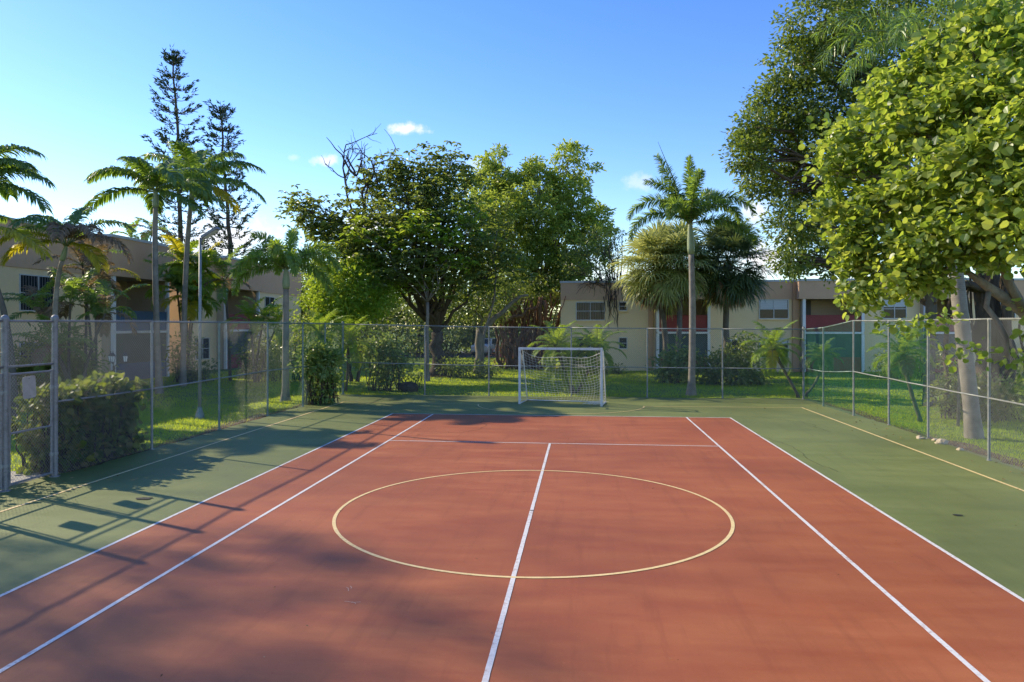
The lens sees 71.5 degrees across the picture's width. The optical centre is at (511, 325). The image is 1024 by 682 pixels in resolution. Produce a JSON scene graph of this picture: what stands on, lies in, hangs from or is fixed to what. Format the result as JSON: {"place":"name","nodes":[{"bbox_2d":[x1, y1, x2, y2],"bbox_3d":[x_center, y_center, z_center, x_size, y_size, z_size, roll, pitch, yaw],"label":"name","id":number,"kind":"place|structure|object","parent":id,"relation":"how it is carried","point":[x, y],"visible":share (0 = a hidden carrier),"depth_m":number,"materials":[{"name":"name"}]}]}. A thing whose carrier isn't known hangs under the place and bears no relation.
{"place":"outdoors","nodes":[
{"label":"outdoors","id":0,"kind":"place"},
{"bbox_2d":[317,351,560,356],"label":"parking lot","id":1,"kind":"structure","parent":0,"point":[462,354],"depth_m":69.71,"materials":[{"name":"grey asphalt"}]},
{"bbox_2d":[471,338,498,354],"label":"parked car","id":2,"kind":"object","parent":1,"relation":"on","point":[492,341],"visible":0.49,"depth_m":70.69,"materials":[{"name":"white paint"}]},
{"bbox_2d":[0,414,1023,681],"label":"court floor","id":3,"kind":"structure","parent":0,"point":[772,588],"depth_m":8.22,"materials":[{"name":"red paint"}]},
{"bbox_2d":[0,413,1023,681],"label":"white court lines","id":4,"kind":"object","parent":3,"relation":"on","point":[510,589],"visible":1,"depth_m":8.91,"materials":[{"name":"paint"}]},
{"bbox_2d":[0,394,1023,598],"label":"court apron","id":5,"kind":"object","parent":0,"point":[926,496],"visible":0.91,"depth_m":14.22,"materials":[{"name":"green paint"}]},
{"bbox_2d":[0,315,53,491],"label":"gateway","id":6,"kind":"object","parent":5,"relation":"on","point":[5,320],"visible":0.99,"depth_m":12.60,"materials":[{"name":"metal"}]},
{"bbox_2d":[0,374,8,488],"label":"gate","id":7,"kind":"structure","parent":6,"relation":"attached to","point":[2,466],"depth_m":12.52,"materials":[{"name":"metal"}]},
{"bbox_2d":[9,369,58,486],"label":"gate","id":8,"kind":"structure","parent":6,"relation":"attached to","point":[51,386],"depth_m":13.30,"materials":[{"name":"metal"}]},
{"bbox_2d":[22,375,35,398],"bbox_3d":[-8.928,1.140,13.147,0.034,0.426,0.335,0,0,6],"label":"sign","id":9,"kind":"object","parent":8,"relation":"attached to","point":[29,386],"visible":1,"depth_m":13.14,"materials":[{"name":"metal"}]},
{"bbox_2d":[49,315,343,476],"bbox_3d":[-8.038,1.440,22.174,0.312,3.300,16.921,0,0,6],"label":"chain link fence","id":10,"kind":"object","parent":5,"relation":"on","point":[55,336],"visible":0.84,"depth_m":17.31,"materials":[{"name":"metal"}]},
{"bbox_2d":[0,402,1023,577],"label":"yellow court lines","id":11,"kind":"object","parent":5,"relation":"on","point":[337,532],"visible":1,"depth_m":11.21,"materials":[{"name":"paint"}]},
{"bbox_2d":[136,497,962,515],"bbox_3d":[0.290,2.929,11.427,13.437,0.001,0.339,0,0,5],"label":"court stain","id":12,"kind":"object","parent":5,"relation":"on","point":[530,510],"visible":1,"depth_m":12.04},
{"bbox_2d":[518,347,606,406],"bbox_3d":[1.999,1.879,26.683,3.343,2.121,1.593,0,0,15],"label":"soccer goal","id":13,"kind":"object","parent":5,"relation":"on","point":[602,392],"visible":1,"depth_m":26.58,"materials":[{"name":"white paint"}]},
{"bbox_2d":[344,323,804,398],"bbox_3d":[2.238,1.500,29.497,19.103,3.180,0.182,0,0,7],"label":"chain link fence","id":14,"kind":"object","parent":5,"relation":"on","point":[661,367],"visible":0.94,"depth_m":29.50,"materials":[{"name":"metal"}]},
{"bbox_2d":[803,317,1023,468],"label":"chain link fence","id":15,"kind":"object","parent":5,"relation":"on","point":[988,393],"visible":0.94,"depth_m":18.47,"materials":[{"name":"metal"}]},
{"bbox_2d":[0,0,1023,328],"label":"sky","id":16,"kind":"structure","parent":0,"point":[624,80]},
{"bbox_2d":[11,329,1023,471],"bbox_3d":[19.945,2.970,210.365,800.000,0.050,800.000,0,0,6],"label":"lawn","id":17,"kind":"structure","parent":0,"point":[639,391],"depth_m":31.51,"materials":[{"name":"plant"}]},
{"bbox_2d":[0,214,53,417],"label":"palm tree","id":18,"kind":"object","parent":17,"relation":"on","point":[21,237],"visible":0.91,"depth_m":22.88,"materials":[{"name":"green plant"}]},
{"bbox_2d":[0,143,56,215],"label":"palm tree","id":19,"kind":"object","parent":17,"relation":"on","point":[9,166],"visible":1,"depth_m":24.89,"materials":[{"name":"green plant"}]},
{"bbox_2d":[11,471,49,485],"bbox_3d":[-11.019,2.995,12.851,3.540,0.100,3.200,0,0,6],"label":"gate pad","id":20,"kind":"object","parent":17,"relation":"on","point":[21,475],"depth_m":13.87,"materials":[{"name":"concrete"}]},
{"bbox_2d":[0,322,123,398],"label":"bush","id":21,"kind":"object","parent":17,"relation":"on","point":[47,367],"visible":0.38,"depth_m":28.11,"materials":[{"name":"green plant"}]},
{"bbox_2d":[0,206,137,368],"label":"palm tree","id":22,"kind":"object","parent":17,"relation":"on","point":[59,230],"visible":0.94,"depth_m":24.21,"materials":[{"name":"green plant"}]},
{"bbox_2d":[3,267,151,382],"bbox_3d":[-16.345,0.311,26.658,4.655,5.448,5.033,0,0,-41],"label":"clustering palm","id":23,"kind":"object","parent":17,"relation":"on","point":[98,303],"visible":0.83,"depth_m":26.64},
{"bbox_2d":[11,370,149,474],"bbox_3d":[-9.306,2.077,15.482,1.576,2.118,3.620,0,0,6],"label":"hedge","id":24,"kind":"object","parent":17,"relation":"on","point":[78,400],"visible":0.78,"depth_m":14.99,"materials":[{"name":"green plant"}]},
{"bbox_2d":[0,216,172,393],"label":"apartment building","id":25,"kind":"structure","parent":17,"relation":"on","point":[18,271],"depth_m":36.27,"materials":[{"name":"beige paint"}]},
{"bbox_2d":[19,342,41,376],"bbox_3d":[-21.335,1.515,32.034,0.082,1.550,2.180,0,0,6],"label":"window","id":26,"kind":"structure","parent":25,"relation":"in","point":[24,342],"depth_m":31.25,"materials":[{"name":"glass"}]},
{"bbox_2d":[18,274,55,312],"bbox_3d":[-21.321,-1.410,32.033,0.110,1.700,2.280,0,0,6],"label":"window","id":27,"kind":"structure","parent":25,"relation":"in","point":[39,281],"depth_m":31.59,"materials":[{"name":"glass"}]},
{"bbox_2d":[33,232,140,368],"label":"clustering palm","id":28,"kind":"object","parent":17,"relation":"on","point":[81,256],"visible":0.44,"depth_m":29.17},
{"bbox_2d":[108,351,127,371],"bbox_3d":[-13.609,1.935,24.473,0.791,2.110,0.389,0,0,6],"label":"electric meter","id":29,"kind":"object","parent":17,"relation":"on","point":[113,357],"visible":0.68,"depth_m":24.45,"materials":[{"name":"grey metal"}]},
{"bbox_2d":[109,210,169,240],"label":"clustering palm","id":30,"kind":"object","parent":17,"relation":"on","point":[146,235],"visible":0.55,"depth_m":49.80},
{"bbox_2d":[83,156,229,393],"bbox_3d":[-15.573,-2.264,31.159,6.435,10.709,4.796,0,0,6],"label":"palm tree","id":31,"kind":"object","parent":17,"relation":"on","point":[152,177],"visible":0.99,"depth_m":30.88,"materials":[{"name":"green plant"}]},
{"bbox_2d":[141,45,212,251],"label":"cook pine","id":32,"kind":"object","parent":17,"relation":"on","point":[173,59],"visible":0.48,"depth_m":61.71,"materials":[{"name":"green plant"}]},
{"bbox_2d":[143,234,232,379],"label":"clustering palm","id":33,"kind":"object","parent":17,"relation":"on","point":[174,274],"visible":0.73,"depth_m":36.95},
{"bbox_2d":[161,327,224,382],"bbox_3d":[-16.760,1.630,36.984,3.274,3.107,2.493,0,0,6],"label":"bush","id":34,"kind":"object","parent":17,"relation":"on","point":[191,375],"visible":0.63,"depth_m":36.97,"materials":[{"name":"green plant"}]},
{"bbox_2d":[133,140,267,386],"bbox_3d":[-15.253,-2.986,34.873,6.296,12.152,4.633,0,0,-14],"label":"palm tree","id":35,"kind":"object","parent":17,"relation":"on","point":[189,156],"visible":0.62,"depth_m":34.88,"materials":[{"name":"green plant"}]},
{"bbox_2d":[195,227,220,418],"bbox_3d":[-9.749,-0.080,22.724,0.769,6.140,0.291,0,0,1],"label":"street lamp","id":36,"kind":"object","parent":17,"relation":"on","point":[210,232],"visible":0.92,"depth_m":22.70,"materials":[{"name":"metal"}]},
{"bbox_2d":[196,245,255,380],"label":"clustering palm","id":37,"kind":"object","parent":17,"relation":"on","point":[222,273],"visible":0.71,"depth_m":37.85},
{"bbox_2d":[198,98,260,257],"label":"cook pine","id":38,"kind":"object","parent":17,"relation":"on","point":[223,116],"visible":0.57,"depth_m":61.70,"materials":[{"name":"green plant"}]},
{"bbox_2d":[169,252,301,372],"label":"apartment building","id":39,"kind":"structure","parent":17,"relation":"on","point":[269,286],"depth_m":49.65,"materials":[{"name":"beige paint"}]},
{"bbox_2d":[195,338,209,360],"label":"window","id":40,"kind":"structure","parent":39,"relation":"in","point":[205,357],"depth_m":46.27,"materials":[{"name":"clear glass"}]},
{"bbox_2d":[265,296,274,316],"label":"window","id":41,"kind":"structure","parent":39,"relation":"in","point":[268,300],"depth_m":55.73,"materials":[{"name":"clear glass"}]},
{"bbox_2d":[223,295,298,382],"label":"clustering palm","id":42,"kind":"object","parent":17,"relation":"on","point":[250,311],"visible":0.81,"depth_m":36.90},
{"bbox_2d":[227,329,295,382],"bbox_3d":[-13.220,1.587,38.086,3.849,3.224,3.065,0,0,6],"label":"bush","id":43,"kind":"object","parent":17,"relation":"on","point":[261,357],"visible":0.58,"depth_m":37.65,"materials":[{"name":"green plant"}]},
{"bbox_2d":[228,226,342,401],"bbox_3d":[-8.821,-0.485,27.953,4.609,7.150,3.930,0,0,6],"label":"palm tree","id":44,"kind":"object","parent":17,"relation":"on","point":[285,257],"visible":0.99,"depth_m":27.79,"materials":[{"name":"green plant"}]},
{"bbox_2d":[272,259,330,337],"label":"tree","id":45,"kind":"object","parent":17,"relation":"on","point":[307,306],"visible":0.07,"depth_m":77.04,"materials":[{"name":"green plant"}]},
{"bbox_2d":[289,308,327,381],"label":"bush","id":46,"kind":"object","parent":17,"relation":"on","point":[300,332],"visible":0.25,"depth_m":37.91,"materials":[{"name":"green plant"}]},
{"bbox_2d":[292,241,346,285],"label":"pale feathery tree","id":47,"kind":"object","parent":17,"relation":"on","point":[306,271],"visible":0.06,"depth_m":44.69,"materials":[{"name":"green plant"}]},
{"bbox_2d":[287,338,352,404],"bbox_3d":[-7.177,1.863,26.748,2.312,2.808,2.183,0,0,6],"label":"bush","id":48,"kind":"object","parent":17,"relation":"on","point":[327,357],"visible":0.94,"depth_m":26.50,"materials":[{"name":"green plant"}]},
{"bbox_2d":[289,308,384,391],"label":"young date palm","id":49,"kind":"object","parent":17,"relation":"on","point":[353,333],"visible":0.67,"depth_m":31.27,"materials":[{"name":"green plant"}]},
{"bbox_2d":[290,251,413,381],"bbox_3d":[-8.279,-0.458,37.309,6.701,7.056,4.980,0,0,-19],"label":"bushy tree","id":50,"kind":"object","parent":17,"relation":"on","point":[350,292],"visible":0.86,"depth_m":36.55,"materials":[{"name":"green plant"}]},
{"bbox_2d":[300,256,414,354],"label":"tree","id":51,"kind":"object","parent":17,"relation":"on","point":[362,318],"visible":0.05,"depth_m":71.36,"materials":[{"name":"green plant"}]},
{"bbox_2d":[329,292,447,359],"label":"bush","id":52,"kind":"object","parent":17,"relation":"on","point":[411,331],"visible":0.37,"depth_m":61.95,"materials":[{"name":"green plant"}]},
{"bbox_2d":[357,332,420,390],"bbox_3d":[-5.818,1.640,32.647,3.090,2.745,2.384,0,0,6],"label":"bush","id":53,"kind":"object","parent":17,"relation":"on","point":[392,355],"visible":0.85,"depth_m":32.55,"materials":[{"name":"green plant"}]},
{"bbox_2d":[272,125,537,376],"bbox_3d":[-5.994,-4.420,41.989,15.345,15.036,12.748,0,0,6],"label":"spreading tree","id":54,"kind":"object","parent":17,"relation":"on","point":[428,192],"visible":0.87,"depth_m":39.83,"materials":[{"name":"green plant"}]},
{"bbox_2d":[398,381,418,391],"bbox_3d":[-4.684,2.847,32.155,1.020,0.632,0.576,0,0,6],"label":"rock","id":55,"kind":"object","parent":17,"relation":"on","point":[403,387],"visible":0.69,"depth_m":31.97,"materials":[{"name":"grey stone"}]},
{"bbox_2d":[334,198,493,381],"bbox_3d":[-5.103,-1.910,37.392,8.531,9.961,3.604,0,0,-4],"label":"umbrella tree","id":56,"kind":"object","parent":17,"relation":"on","point":[410,227],"visible":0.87,"depth_m":37.41,"materials":[{"name":"green plant"}]},
{"bbox_2d":[403,362,428,387],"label":"bush","id":57,"kind":"object","parent":17,"relation":"on","point":[418,376],"visible":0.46,"depth_m":33.79,"materials":[{"name":"green plant"}]},
{"bbox_2d":[358,265,475,354],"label":"tree","id":58,"kind":"object","parent":17,"relation":"on","point":[416,328],"visible":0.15,"depth_m":73.16,"materials":[{"name":"green plant"}]},
{"bbox_2d":[434,353,502,378],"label":"bush","id":59,"kind":"object","parent":17,"relation":"on","point":[459,369],"visible":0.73,"depth_m":40.34,"materials":[{"name":"green plant"}]},
{"bbox_2d":[434,258,514,352],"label":"tree","id":60,"kind":"object","parent":17,"relation":"on","point":[469,343],"visible":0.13,"depth_m":74.50,"materials":[{"name":"green plant"}]},
{"bbox_2d":[446,259,535,373],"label":"dark tree","id":61,"kind":"object","parent":17,"relation":"on","point":[478,313],"visible":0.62,"depth_m":43.68,"materials":[{"name":"green plant"}]},
{"bbox_2d":[425,291,560,356],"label":"bush","id":62,"kind":"object","parent":17,"relation":"on","point":[454,332],"visible":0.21,"depth_m":66.42,"materials":[{"name":"green plant"}]},
{"bbox_2d":[478,224,510,369],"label":"bare sapling","id":63,"kind":"object","parent":17,"relation":"on","point":[484,332],"visible":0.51,"depth_m":40.96,"materials":[{"name":"brown plant"}]},
{"bbox_2d":[485,345,515,366],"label":"bush","id":64,"kind":"object","parent":17,"relation":"on","point":[500,355],"visible":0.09,"depth_m":50.90,"materials":[{"name":"green plant"}]},
{"bbox_2d":[14,373,1023,676],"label":"leaf litter","id":65,"kind":"object","parent":17,"relation":"on","point":[420,373],"visible":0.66,"depth_m":18.75,"materials":[{"name":"brown plant"}]},
{"bbox_2d":[480,271,565,369],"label":"banyan tree","id":66,"kind":"object","parent":17,"relation":"on","point":[528,336],"visible":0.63,"depth_m":48.17,"materials":[{"name":"green plant"}]},
{"bbox_2d":[474,263,593,353],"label":"tree","id":67,"kind":"object","parent":17,"relation":"on","point":[519,329],"visible":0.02,"depth_m":73.23,"materials":[{"name":"green plant"}]},
{"bbox_2d":[451,138,623,358],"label":"olive green tree","id":68,"kind":"object","parent":17,"relation":"on","point":[557,217],"visible":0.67,"depth_m":52.12,"materials":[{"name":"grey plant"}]},
{"bbox_2d":[59,396,1023,472],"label":"dirt edge","id":69,"kind":"object","parent":17,"relation":"on","point":[861,414],"visible":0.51,"depth_m":17.93,"materials":[{"name":"brown soil"}]},
{"bbox_2d":[528,320,626,393],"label":"young date palm","id":70,"kind":"object","parent":17,"relation":"on","point":[553,337],"visible":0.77,"depth_m":30.75,"materials":[{"name":"green plant"}]},
{"bbox_2d":[553,219,628,369],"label":"vine covered tree","id":71,"kind":"object","parent":17,"relation":"on","point":[596,268],"visible":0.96,"depth_m":47.46,"materials":[{"name":"green plant"}]},
{"bbox_2d":[576,361,626,374],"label":"bush","id":72,"kind":"object","parent":17,"relation":"on","point":[615,371],"visible":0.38,"depth_m":43.90,"materials":[{"name":"green plant"}]},
{"bbox_2d":[606,218,705,361],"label":"cabbage palm","id":73,"kind":"object","parent":17,"relation":"on","point":[661,301],"visible":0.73,"depth_m":39.97,"materials":[{"name":"green plant"}]},
{"bbox_2d":[645,334,709,383],"bbox_3d":[8.573,1.919,36.627,3.518,2.949,2.794,0,0,6],"label":"bush","id":74,"kind":"object","parent":17,"relation":"on","point":[679,358],"visible":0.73,"depth_m":36.36,"materials":[{"name":"green plant"}]},
{"bbox_2d":[634,219,724,374],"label":"cabbage palm","id":75,"kind":"object","parent":17,"relation":"on","point":[683,227],"visible":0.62,"depth_m":39.62,"materials":[{"name":"green plant"}]},
{"bbox_2d":[625,145,759,395],"bbox_3d":[7.638,-2.366,30.204,5.581,10.892,4.629,0,0,6],"label":"palm tree","id":76,"kind":"object","parent":17,"relation":"on","point":[691,208],"visible":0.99,"depth_m":30.08,"materials":[{"name":"green plant"}]},
{"bbox_2d":[684,330,779,385],"bbox_3d":[10.992,1.845,35.549,4.226,3.225,3.643,0,0,-39],"label":"bush","id":77,"kind":"object","parent":17,"relation":"on","point":[714,374],"visible":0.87,"depth_m":35.28,"materials":[{"name":"green plant"}]},
{"bbox_2d":[687,214,777,372],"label":"cabbage palm","id":78,"kind":"object","parent":17,"relation":"on","point":[731,288],"visible":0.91,"depth_m":39.89,"materials":[{"name":"green plant"}]},
{"bbox_2d":[738,320,803,397],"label":"young date palm","id":79,"kind":"object","parent":17,"relation":"on","point":[783,362],"visible":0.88,"depth_m":29.20,"materials":[{"name":"green plant"}]},
{"bbox_2d":[560,278,1023,372],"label":"apartment building","id":80,"kind":"structure","parent":17,"relation":"on","point":[808,303],"depth_m":45.73,"materials":[{"name":"beige paint"}]},
{"bbox_2d":[575,302,604,320],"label":"window","id":81,"kind":"structure","parent":80,"relation":"in","point":[585,311],"depth_m":46.81,"materials":[{"name":"glass"}]},
{"bbox_2d":[576,338,604,357],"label":"window","id":82,"kind":"structure","parent":80,"relation":"in","point":[577,338],"depth_m":46.85,"materials":[{"name":"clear glass"}]},
{"bbox_2d":[618,302,627,311],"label":"window","id":83,"kind":"structure","parent":80,"relation":"in","point":[623,308],"depth_m":46.60,"materials":[{"name":"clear glass"}]},
{"bbox_2d":[619,337,627,349],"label":"window","id":84,"kind":"structure","parent":80,"relation":"in","point":[623,340],"depth_m":46.60,"materials":[{"name":"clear glass"}]},
{"bbox_2d":[723,339,738,359],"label":"window","id":85,"kind":"structure","parent":80,"relation":"in","point":[733,342],"depth_m":45.91,"materials":[{"name":"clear glass"}]},
{"bbox_2d":[758,299,789,319],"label":"window","id":86,"kind":"structure","parent":80,"relation":"in","point":[772,309],"depth_m":45.65,"materials":[{"name":"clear glass"}]},
{"bbox_2d":[759,338,789,358],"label":"window","id":87,"kind":"structure","parent":80,"relation":"in","point":[787,346],"depth_m":45.61,"materials":[{"name":"clear glass"}]},
{"bbox_2d":[806,300,810,314],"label":"door","id":88,"kind":"structure","parent":80,"relation":"in","point":[808,302],"depth_m":47.24,"materials":[{"name":"paint"}]},
{"bbox_2d":[882,299,907,319],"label":"window","id":89,"kind":"structure","parent":80,"relation":"in","point":[898,310],"depth_m":44.92,"materials":[{"name":"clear glass"}]},
{"bbox_2d":[799,338,844,395],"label":"young date palm","id":90,"kind":"object","parent":17,"relation":"on","point":[830,360],"visible":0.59,"depth_m":29.53,"materials":[{"name":"green plant"}]},
{"bbox_2d":[711,0,1023,405],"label":"ficus tree","id":91,"kind":"object","parent":17,"relation":"on","point":[757,135],"visible":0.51,"depth_m":25.13,"materials":[{"name":"green plant"}]},
{"bbox_2d":[868,325,937,421],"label":"young date palm","id":92,"kind":"object","parent":17,"relation":"on","point":[904,359],"visible":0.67,"depth_m":21.69,"materials":[{"name":"green plant"}]},
{"bbox_2d":[794,0,1023,380],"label":"sea grape tree","id":93,"kind":"object","parent":17,"relation":"on","point":[956,147],"visible":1,"depth_m":13.42,"materials":[{"name":"green plant"}]},
{"bbox_2d":[864,339,957,378],"bbox_3d":[22.458,1.952,39.799,5.370,2.354,3.030,0,0,-4],"label":"bush","id":94,"kind":"object","parent":17,"relation":"on","point":[883,374],"visible":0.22,"depth_m":39.91,"materials":[{"name":"green plant"}]},
{"bbox_2d":[810,0,1020,438],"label":"palm tree","id":95,"kind":"object","parent":17,"relation":"on","point":[902,25],"visible":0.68,"depth_m":19.91,"materials":[{"name":"green plant"}]},
{"bbox_2d":[934,438,948,443],"bbox_3d":[10.685,2.913,17.669,0.287,0.197,0.262,0,0,-31],"label":"rock","id":96,"kind":"object","parent":17,"relation":"on","point":[939,441],"visible":0.77,"depth_m":17.63,"materials":[{"name":"white stone"}]},
{"bbox_2d":[919,227,972,406],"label":"cabbage palm","id":97,"kind":"object","parent":17,"relation":"on","point":[928,303],"visible":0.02,"depth_m":25.85,"materials":[{"name":"brown plant"}]},
{"bbox_2d":[956,368,959,426],"bbox_3d":[13.073,0.917,20.841,0.157,4.248,0.089,0,0,-14],"label":"pole","id":98,"kind":"object","parent":17,"relation":"on","point":[958,421],"visible":0.12,"depth_m":20.82,"materials":[{"name":"grey metal"}]},
{"bbox_2d":[915,358,1023,422],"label":"bush","id":99,"kind":"object","parent":17,"relation":"on","point":[1000,396],"visible":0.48,"depth_m":22.19,"materials":[{"name":"green plant"}]},
{"bbox_2d":[1014,355,1023,383],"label":"bush","id":100,"kind":"object","parent":17,"relation":"on","point":[1020,370],"visible":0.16,"depth_m":35.74,"materials":[{"name":"green plant"}]}
]}

